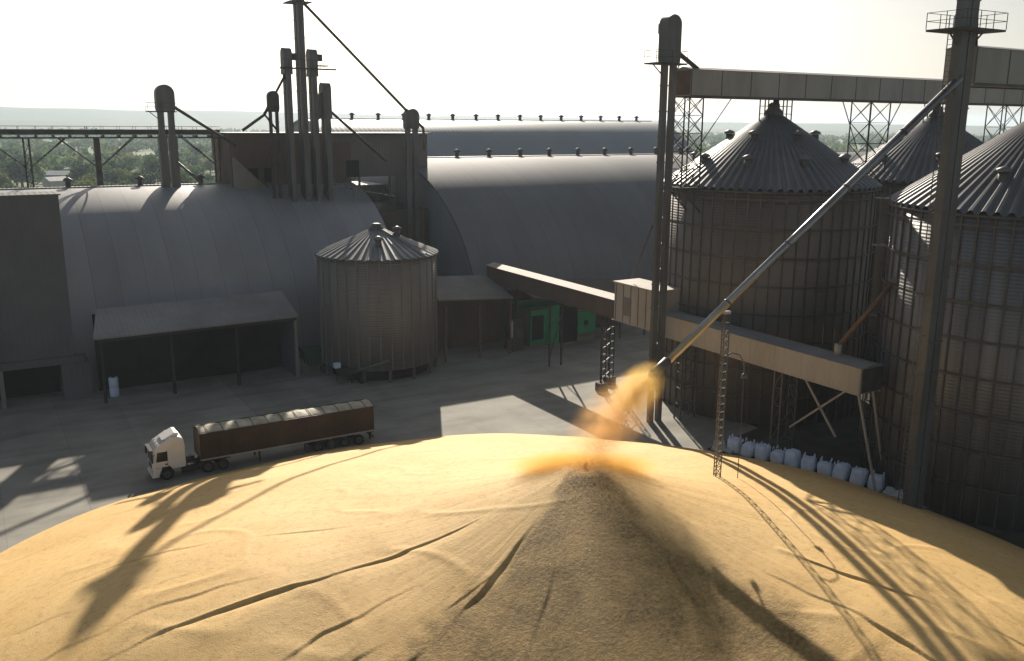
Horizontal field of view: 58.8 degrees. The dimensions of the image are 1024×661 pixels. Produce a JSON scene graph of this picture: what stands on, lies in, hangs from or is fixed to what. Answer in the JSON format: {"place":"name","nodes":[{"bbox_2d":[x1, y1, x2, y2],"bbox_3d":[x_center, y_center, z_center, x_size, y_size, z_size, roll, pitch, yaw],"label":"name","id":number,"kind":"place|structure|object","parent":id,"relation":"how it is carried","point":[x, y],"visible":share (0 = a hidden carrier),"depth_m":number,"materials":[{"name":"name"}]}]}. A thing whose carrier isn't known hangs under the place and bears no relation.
{"place":"outdoors","nodes":[
{"label":"outdoors","id":0,"kind":"place"},
{"bbox_2d":[41,176,65,186],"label":"house","id":1,"kind":"structure","parent":0,"point":[57,181],"depth_m":422.68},
{"bbox_2d":[42,171,72,183],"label":"farm shed","id":2,"kind":"structure","parent":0,"point":[55,173],"depth_m":446.13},
{"bbox_2d":[352,181,385,200],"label":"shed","id":3,"kind":"structure","parent":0,"point":[373,196],"depth_m":151.55,"materials":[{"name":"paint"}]},
{"bbox_2d":[0,322,756,552],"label":"yard","id":4,"kind":"structure","parent":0,"point":[62,460],"depth_m":96.05,"materials":[{"name":"concrete"}]},
{"bbox_2d":[0,191,93,408],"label":"loading hall","id":5,"kind":"structure","parent":4,"relation":"on","point":[38,355],"depth_m":97.03,"materials":[{"name":"paint"}]},
{"bbox_2d":[108,376,119,396],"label":"storage drum","id":6,"kind":"object","parent":4,"relation":"on","point":[113,386],"visible":1,"depth_m":101.28,"materials":[{"name":"plastic"}]},
{"bbox_2d":[0,174,386,384],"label":"arched warehouse","id":7,"kind":"structure","parent":4,"relation":"on","point":[140,243],"depth_m":116.65,"materials":[{"name":"metal"}]},
{"bbox_2d":[0,126,221,187],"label":"conveyor gallery","id":8,"kind":"object","parent":7,"relation":"on","point":[134,133],"visible":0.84,"depth_m":123.37,"materials":[{"name":"metal"}]},
{"bbox_2d":[145,84,236,186],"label":"bucket elevator","id":9,"kind":"object","parent":7,"relation":"on","point":[164,98],"visible":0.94,"depth_m":124.08,"materials":[{"name":"metal"}]},
{"bbox_2d":[241,91,282,198],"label":"bucket elevator","id":10,"kind":"object","parent":7,"relation":"on","point":[272,100],"visible":0.97,"depth_m":124.67,"materials":[{"name":"metal"}]},
{"bbox_2d":[276,47,297,202],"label":"bucket elevator","id":11,"kind":"object","parent":7,"relation":"on","point":[286,54],"visible":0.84,"depth_m":124.64,"materials":[{"name":"metal"}]},
{"bbox_2d":[282,0,311,201],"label":"bucket elevator","id":12,"kind":"object","parent":7,"relation":"on","point":[301,80],"visible":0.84,"depth_m":125.18,"materials":[{"name":"metal"}]},
{"bbox_2d":[280,59,335,70],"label":"tie platform","id":13,"kind":"structure","parent":12,"relation":"attached to","point":[312,68],"depth_m":123.46,"materials":[{"name":"metal"}]},
{"bbox_2d":[306,49,327,201],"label":"bucket elevator","id":14,"kind":"object","parent":7,"relation":"on","point":[313,56],"visible":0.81,"depth_m":126.48,"materials":[{"name":"metal"}]},
{"bbox_2d":[318,82,387,201],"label":"bucket elevator","id":15,"kind":"object","parent":7,"relation":"on","point":[326,112],"visible":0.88,"depth_m":127.99,"materials":[{"name":"metal"}]},
{"bbox_2d":[322,177,395,209],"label":"roof walkway","id":16,"kind":"structure","parent":7,"relation":"on","point":[339,186],"depth_m":131.93,"materials":[{"name":"metal"}]},
{"bbox_2d":[92,291,298,403],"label":"loading canopy","id":17,"kind":"object","parent":4,"relation":"on","point":[147,344],"visible":1,"depth_m":106.70,"materials":[{"name":"metal"}]},
{"bbox_2d":[144,399,373,479],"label":"grain truck","id":18,"kind":"object","parent":4,"relation":"on","point":[219,442],"visible":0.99,"depth_m":81.72,"materials":[{"name":"paint"}]},
{"bbox_2d":[298,345,324,375],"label":"green hopper","id":19,"kind":"object","parent":4,"relation":"on","point":[311,356],"visible":0.89,"depth_m":110.58,"materials":[{"name":"paint"}]},
{"bbox_2d":[333,359,389,384],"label":"grain auger","id":20,"kind":"object","parent":4,"relation":"on","point":[344,372],"visible":1,"depth_m":106.64,"materials":[{"name":"metal"}]},
{"bbox_2d":[314,223,437,382],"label":"grain silo","id":21,"kind":"object","parent":4,"relation":"on","point":[377,292],"visible":0.99,"depth_m":106.84,"materials":[{"name":"metal"}]},
{"bbox_2d":[372,200,426,244],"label":"link building","id":22,"kind":"structure","parent":4,"relation":"on","point":[392,217],"depth_m":137.32,"materials":[{"name":"metal"}]},
{"bbox_2d":[211,132,430,205],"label":"headhouse","id":23,"kind":"structure","parent":22,"relation":"on","point":[246,162],"depth_m":135.27,"materials":[{"name":"metal"}]},
{"bbox_2d":[247,168,258,179],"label":"window","id":24,"kind":"structure","parent":23,"relation":"in","point":[254,171],"depth_m":129.98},
{"bbox_2d":[264,168,271,181],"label":"window","id":25,"kind":"structure","parent":23,"relation":"in","point":[267,171],"depth_m":131.06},
{"bbox_2d":[346,160,359,176],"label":"door","id":26,"kind":"structure","parent":23,"relation":"in","point":[352,166],"depth_m":137.42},
{"bbox_2d":[403,109,425,241],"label":"bucket elevator","id":27,"kind":"object","parent":22,"relation":"on","point":[411,120],"visible":0.96,"depth_m":135.82,"materials":[{"name":"metal"}]},
{"bbox_2d":[303,3,407,111],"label":"grain spout","id":28,"kind":"object","parent":27,"relation":"attached to","point":[353,55],"visible":1,"depth_m":127.84,"materials":[{"name":"metal"}]},
{"bbox_2d":[0,433,1023,660],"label":"grain heap","id":29,"kind":"object","parent":4,"relation":"on","point":[430,549],"visible":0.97,"depth_m":48.44,"materials":[{"name":"food"}]},
{"bbox_2d":[507,375,678,531],"bbox_3d":[4.120,7.101,55.204,13.341,6.776,13.832,1,13,4],"label":"falling grain","id":30,"kind":"object","parent":29,"relation":"on","point":[585,464],"visible":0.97,"depth_m":56.32},
{"bbox_2d":[713,310,746,477],"bbox_3d":[14.912,4.520,61.817,2.148,12.029,0.534,-5,14,-21],"label":"lattice mast","id":31,"kind":"object","parent":29,"relation":"on","point":[744,375],"visible":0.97,"depth_m":61.48,"materials":[{"name":"metal"}]},
{"bbox_2d":[508,317,523,351],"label":"cabinet","id":32,"kind":"object","parent":4,"relation":"on","point":[517,337],"visible":0.96,"depth_m":122.59,"materials":[{"name":"metal"}]},
{"bbox_2d":[437,275,645,362],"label":"open shed","id":33,"kind":"structure","parent":4,"relation":"on","point":[470,309],"depth_m":124.75,"materials":[{"name":"paint"}]},
{"bbox_2d":[486,262,614,366],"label":"conveyor gallery","id":34,"kind":"object","parent":4,"relation":"on","point":[589,299],"visible":0.85,"depth_m":113.79,"materials":[{"name":"metal"}]},
{"bbox_2d":[613,278,680,330],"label":"transfer box","id":35,"kind":"object","parent":34,"relation":"on","point":[632,301],"visible":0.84,"depth_m":97.92,"materials":[{"name":"paint"}]},
{"bbox_2d":[512,299,595,346],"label":"green booth","id":36,"kind":"object","parent":4,"relation":"on","point":[579,324],"visible":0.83,"depth_m":126.62,"materials":[{"name":"painted steel"},{"name":"glass"}]},
{"bbox_2d":[532,315,543,340],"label":"door","id":37,"kind":"structure","parent":36,"relation":"in","point":[537,321],"depth_m":124.97,"materials":[{"name":"metal"}]},
{"bbox_2d":[559,307,577,342],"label":"doorway","id":38,"kind":"structure","parent":36,"relation":"in","point":[569,314],"depth_m":127.89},
{"bbox_2d":[595,316,615,391],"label":"lattice tower","id":39,"kind":"structure","parent":4,"relation":"on","point":[608,379],"depth_m":104.83,"materials":[{"name":"metal"}]},
{"bbox_2d":[352,147,871,321],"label":"arched warehouse","id":40,"kind":"structure","parent":4,"relation":"on","point":[579,216],"depth_m":142.06,"materials":[{"name":"metal"}]},
{"bbox_2d":[631,14,698,422],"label":"bucket elevator","id":41,"kind":"object","parent":4,"relation":"on","point":[670,54],"visible":0.99,"depth_m":88.99,"materials":[{"name":"metal"}]},
{"bbox_2d":[727,434,741,452],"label":"bulk bag","id":42,"kind":"object","parent":4,"relation":"on","point":[733,443],"visible":0.91,"depth_m":85.27,"materials":[{"name":"fabric"}]},
{"bbox_2d":[740,437,755,456],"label":"bulk bag","id":43,"kind":"object","parent":4,"relation":"on","point":[747,449],"visible":0.93,"depth_m":84.26,"materials":[{"name":"fabric"}]},
{"bbox_2d":[754,441,771,460],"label":"bulk bag","id":44,"kind":"object","parent":4,"relation":"on","point":[762,451],"visible":0.95,"depth_m":83.24,"materials":[{"name":"fabric"}]},
{"bbox_2d":[665,311,883,491],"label":"conveyor gallery","id":45,"kind":"object","parent":4,"relation":"on","point":[856,376],"visible":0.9,"depth_m":82.17,"materials":[{"name":"metal"}]},
{"bbox_2d":[770,445,785,464],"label":"bulk bag","id":46,"kind":"object","parent":4,"relation":"on","point":[777,456],"visible":0.92,"depth_m":82.20,"materials":[{"name":"fabric"}]},
{"bbox_2d":[784,448,800,467],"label":"bulk bag","id":47,"kind":"object","parent":4,"relation":"on","point":[792,457],"visible":0.88,"depth_m":81.42,"materials":[{"name":"fabric"}]},
{"bbox_2d":[849,465,868,486],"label":"bulk bag","id":48,"kind":"object","parent":4,"relation":"on","point":[859,476],"visible":0.88,"depth_m":77.25,"materials":[{"name":"fabric"}]},
{"bbox_2d":[843,101,900,180],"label":"lattice tower","id":49,"kind":"structure","parent":4,"relation":"on","point":[867,143],"depth_m":104.29,"materials":[{"name":"metal"}]},
{"bbox_2d":[676,67,1023,106],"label":"conveyor gallery","id":50,"kind":"object","parent":49,"relation":"on","point":[713,83],"visible":0.74,"depth_m":97.63,"materials":[{"name":"metal"}]},
{"bbox_2d":[867,470,885,491],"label":"bulk bag","id":51,"kind":"object","parent":4,"relation":"on","point":[880,482],"visible":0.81,"depth_m":76.48,"materials":[{"name":"fabric"}]},
{"bbox_2d":[983,105,1022,142],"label":"lattice tower","id":52,"kind":"structure","parent":4,"relation":"on","point":[1005,121],"depth_m":117.40,"materials":[{"name":"metal"}]},
{"bbox_2d":[0,136,876,187],"bbox_3d":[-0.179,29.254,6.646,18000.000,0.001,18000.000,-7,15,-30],"label":"ground","id":53,"kind":"structure","parent":0,"point":[141,152],"depth_m":886.94,"materials":[{"name":"plant"}]},
{"bbox_2d":[0,149,10,164],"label":"broadleaf tree","id":54,"kind":"object","parent":53,"relation":"on","point":[2,158],"visible":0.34,"depth_m":475.95,"materials":[{"name":"green plant"}]},
{"bbox_2d":[0,173,12,187],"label":"broadleaf tree","id":55,"kind":"object","parent":53,"relation":"on","point":[5,179],"visible":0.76,"depth_m":387.48,"materials":[{"name":"green plant"}]},
{"bbox_2d":[1,183,18,187],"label":"broadleaf tree","id":56,"kind":"object","parent":53,"relation":"on","point":[9,186],"visible":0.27,"depth_m":356.86,"materials":[{"name":"green plant"}]},
{"bbox_2d":[9,148,22,155],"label":"broadleaf tree","id":57,"kind":"object","parent":53,"relation":"on","point":[16,151],"visible":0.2,"depth_m":637.13,"materials":[{"name":"green plant"}]},
{"bbox_2d":[8,153,29,160],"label":"broadleaf tree","id":58,"kind":"object","parent":53,"relation":"on","point":[19,156],"visible":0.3,"depth_m":527.74,"materials":[{"name":"green plant"}]},
{"bbox_2d":[0,158,40,187],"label":"broadleaf tree","id":59,"kind":"object","parent":53,"relation":"on","point":[14,169],"visible":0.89,"depth_m":403.97,"materials":[{"name":"green plant"}]},
{"bbox_2d":[26,159,47,183],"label":"broadleaf tree","id":60,"kind":"object","parent":53,"relation":"on","point":[39,171],"visible":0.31,"depth_m":428.60,"materials":[{"name":"green plant"}]},
{"bbox_2d":[31,153,49,169],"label":"broadleaf tree","id":61,"kind":"object","parent":53,"relation":"on","point":[36,157],"visible":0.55,"depth_m":528.93,"materials":[{"name":"green plant"}]},
{"bbox_2d":[47,163,64,170],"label":"broadleaf tree","id":62,"kind":"object","parent":53,"relation":"on","point":[56,167],"visible":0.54,"depth_m":469.30,"materials":[{"name":"green plant"}]},
{"bbox_2d":[64,161,95,184],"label":"broadleaf tree","id":63,"kind":"object","parent":53,"relation":"on","point":[79,171],"visible":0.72,"depth_m":398.90,"materials":[{"name":"green plant"}]},
{"bbox_2d":[71,179,96,186],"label":"broadleaf tree","id":64,"kind":"object","parent":53,"relation":"on","point":[84,182],"visible":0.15,"depth_m":324.83,"materials":[{"name":"green plant"}]},
{"bbox_2d":[73,173,96,185],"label":"broadleaf tree","id":65,"kind":"object","parent":53,"relation":"on","point":[90,177],"visible":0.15,"depth_m":347.23,"materials":[{"name":"green plant"}]},
{"bbox_2d":[89,164,111,174],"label":"broadleaf tree","id":66,"kind":"object","parent":53,"relation":"on","point":[109,167],"visible":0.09,"depth_m":423.70,"materials":[{"name":"green plant"}]},
{"bbox_2d":[102,169,123,184],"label":"broadleaf tree","id":67,"kind":"object","parent":53,"relation":"on","point":[112,178],"visible":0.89,"depth_m":400.39,"materials":[{"name":"green plant"}]},
{"bbox_2d":[105,158,127,169],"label":"broadleaf tree","id":68,"kind":"object","parent":53,"relation":"on","point":[113,163],"visible":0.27,"depth_m":459.17,"materials":[{"name":"green plant"}]},
{"bbox_2d":[115,162,133,173],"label":"broadleaf tree","id":69,"kind":"object","parent":53,"relation":"on","point":[123,166],"visible":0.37,"depth_m":452.43,"materials":[{"name":"green plant"}]},
{"bbox_2d":[114,167,136,184],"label":"broadleaf tree","id":70,"kind":"object","parent":53,"relation":"on","point":[125,174],"visible":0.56,"depth_m":418.35,"materials":[{"name":"green plant"}]},
{"bbox_2d":[118,180,133,184],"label":"broadleaf tree","id":71,"kind":"object","parent":53,"relation":"on","point":[124,182],"visible":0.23,"depth_m":362.58,"materials":[{"name":"green plant"}]},
{"bbox_2d":[122,156,137,171],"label":"broadleaf tree","id":72,"kind":"object","parent":53,"relation":"on","point":[131,160],"visible":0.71,"depth_m":527.46,"materials":[{"name":"green plant"}]},
{"bbox_2d":[125,145,134,153],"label":"broadleaf tree","id":73,"kind":"object","parent":53,"relation":"on","point":[130,149],"visible":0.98,"depth_m":835.22,"materials":[{"name":"green plant"}]},
{"bbox_2d":[128,169,140,184],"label":"broadleaf tree","id":74,"kind":"object","parent":53,"relation":"on","point":[134,173],"visible":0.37,"depth_m":423.71,"materials":[{"name":"green plant"}]},
{"bbox_2d":[135,170,160,184],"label":"broadleaf tree","id":75,"kind":"object","parent":53,"relation":"on","point":[149,178],"visible":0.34,"depth_m":348.44,"materials":[{"name":"green plant"}]},
{"bbox_2d":[140,155,158,173],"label":"broadleaf tree","id":76,"kind":"object","parent":53,"relation":"on","point":[150,157],"visible":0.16,"depth_m":468.64,"materials":[{"name":"green plant"}]},
{"bbox_2d":[144,157,159,183],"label":"broadleaf tree","id":77,"kind":"object","parent":53,"relation":"on","point":[153,165],"visible":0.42,"depth_m":426.88,"materials":[{"name":"green plant"}]},
{"bbox_2d":[155,166,183,183],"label":"broadleaf tree","id":78,"kind":"object","parent":53,"relation":"on","point":[157,171],"visible":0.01,"depth_m":370.58,"materials":[{"name":"green plant"}]},
{"bbox_2d":[170,171,192,183],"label":"broadleaf tree","id":79,"kind":"object","parent":53,"relation":"on","point":[184,178],"visible":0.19,"depth_m":329.14,"materials":[{"name":"green plant"}]},
{"bbox_2d":[180,165,200,180],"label":"broadleaf tree","id":80,"kind":"object","parent":53,"relation":"on","point":[195,171],"visible":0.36,"depth_m":413.19,"materials":[{"name":"green plant"}]},
{"bbox_2d":[187,155,201,166],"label":"broadleaf tree","id":81,"kind":"object","parent":53,"relation":"on","point":[196,158],"visible":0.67,"depth_m":581.73,"materials":[{"name":"green plant"}]},
{"bbox_2d":[189,144,204,155],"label":"broadleaf tree","id":82,"kind":"object","parent":53,"relation":"on","point":[199,147],"visible":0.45,"depth_m":652.60,"materials":[{"name":"green plant"}]},
{"bbox_2d":[202,158,214,172],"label":"broadleaf tree","id":83,"kind":"object","parent":53,"relation":"on","point":[208,165],"visible":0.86,"depth_m":533.88,"materials":[{"name":"green plant"}]},
{"bbox_2d":[0,127,1001,168],"bbox_3d":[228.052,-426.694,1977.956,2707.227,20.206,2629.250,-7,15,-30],"label":"woodland","id":84,"kind":"object","parent":53,"relation":"on","point":[53,156],"visible":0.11,"depth_m":982.75,"materials":[{"name":"green plant"}]},
{"bbox_2d":[294,112,692,178],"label":"arched warehouse","id":85,"kind":"structure","parent":0,"point":[476,136],"depth_m":203.24,"materials":[{"name":"metal"}]},
{"bbox_2d":[0,107,1013,136],"bbox_3d":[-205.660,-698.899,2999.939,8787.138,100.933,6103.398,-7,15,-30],"label":"hills","id":86,"kind":"structure","parent":0,"point":[42,118],"depth_m":3605.59,"materials":[{"name":"plant"}]},
{"bbox_2d":[0,0,1023,125],"label":"sky","id":87,"kind":"structure","parent":0,"point":[527,58],"materials":[{"name":"white"}]},
{"bbox_2d":[747,393,869,468],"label":"soil","id":88,"kind":"structure","parent":0,"point":[844,444],"depth_m":90.03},
{"bbox_2d":[655,102,882,425],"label":"grain silo","id":89,"kind":"object","parent":88,"relation":"on","point":[776,181],"visible":0.86,"depth_m":91.83,"materials":[{"name":"metal"}]},
{"bbox_2d":[671,96,730,212],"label":"lattice tower","id":90,"kind":"structure","parent":89,"relation":"attached to","point":[681,188],"depth_m":91.08,"materials":[{"name":"metal"}]},
{"bbox_2d":[758,99,792,122],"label":"roof trestle","id":91,"kind":"object","parent":89,"relation":"on","point":[776,101],"visible":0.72,"depth_m":96.63,"materials":[{"name":"metal"}]},
{"bbox_2d":[858,187,890,465],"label":"ladder tower","id":92,"kind":"structure","parent":88,"relation":"on","point":[873,313],"depth_m":78.82,"materials":[{"name":"metal"}]},
{"bbox_2d":[851,106,983,361],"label":"grain silo","id":93,"kind":"object","parent":88,"relation":"on","point":[910,156],"visible":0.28,"depth_m":106.26,"materials":[{"name":"metal"}]},
{"bbox_2d":[922,103,944,122],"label":"roof trestle","id":94,"kind":"object","parent":93,"relation":"on","point":[927,116],"visible":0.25,"depth_m":109.03,"materials":[{"name":"metal"}]},
{"bbox_2d":[864,121,1023,532],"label":"grain silo","id":95,"kind":"object","parent":88,"relation":"on","point":[975,471],"visible":0.76,"depth_m":69.41,"materials":[{"name":"metal"}]},
{"bbox_2d":[834,276,895,354],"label":"discharge pipe","id":96,"kind":"object","parent":95,"relation":"attached to","point":[859,321],"visible":0.9,"depth_m":76.33,"materials":[{"name":"metal"}]},
{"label":"lattice tower","id":97,"kind":"object","parent":88,"relation":"on","visible":0},
{"bbox_2d":[943,45,1023,89],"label":"conveyor gallery","id":98,"kind":"object","parent":97,"relation":"on","point":[998,67],"visible":0.8,"depth_m":65.67,"materials":[{"name":"metal"}]},
{"bbox_2d":[707,428,1023,548],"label":"soil","id":99,"kind":"structure","parent":0,"point":[758,435],"depth_m":84.49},
{"bbox_2d":[711,440,731,453],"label":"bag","id":100,"kind":"object","parent":99,"relation":"on","point":[728,450],"visible":0.69,"depth_m":85.63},
{"bbox_2d":[801,452,816,471],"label":"bulk bag","id":101,"kind":"object","parent":99,"relation":"on","point":[809,463],"visible":0.93,"depth_m":80.36,"materials":[{"name":"fabric"}]},
{"bbox_2d":[817,456,832,475],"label":"bulk bag","id":102,"kind":"object","parent":99,"relation":"on","point":[825,467],"visible":0.89,"depth_m":79.30,"materials":[{"name":"fabric"}]},
{"bbox_2d":[832,460,850,480],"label":"bulk bag","id":103,"kind":"object","parent":99,"relation":"on","point":[841,470],"visible":0.91,"depth_m":78.37,"materials":[{"name":"fabric"}]},
{"bbox_2d":[882,486,932,510],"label":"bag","id":104,"kind":"object","parent":99,"relation":"on","point":[891,491],"visible":0.45,"depth_m":75.53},
{"bbox_2d":[898,0,1008,508],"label":"bucket elevator","id":105,"kind":"object","parent":99,"relation":"on","point":[965,30],"visible":0.98,"depth_m":65.43,"materials":[{"name":"metal"}]},
{"bbox_2d":[649,75,963,378],"bbox_3d":[20.081,-7.280,61.036,23.736,19.620,0.660,-5,14,-21],"label":"grain spout","id":106,"kind":"object","parent":105,"relation":"attached to","point":[660,368],"visible":1,"depth_m":60.68,"materials":[{"name":"metal"}]},
{"label":"bare lot","id":107,"kind":"structure","parent":0,"visible":0},
{"bbox_2d":[186,164,206,181],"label":"broadleaf tree","id":108,"kind":"object","parent":107,"relation":"on","point":[202,169],"visible":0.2,"depth_m":464.84,"materials":[{"name":"green plant"}]},
{"bbox_2d":[203,173,214,182],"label":"broadleaf tree","id":109,"kind":"object","parent":107,"relation":"on","point":[208,177],"visible":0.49,"depth_m":424.15,"materials":[{"name":"green plant"}]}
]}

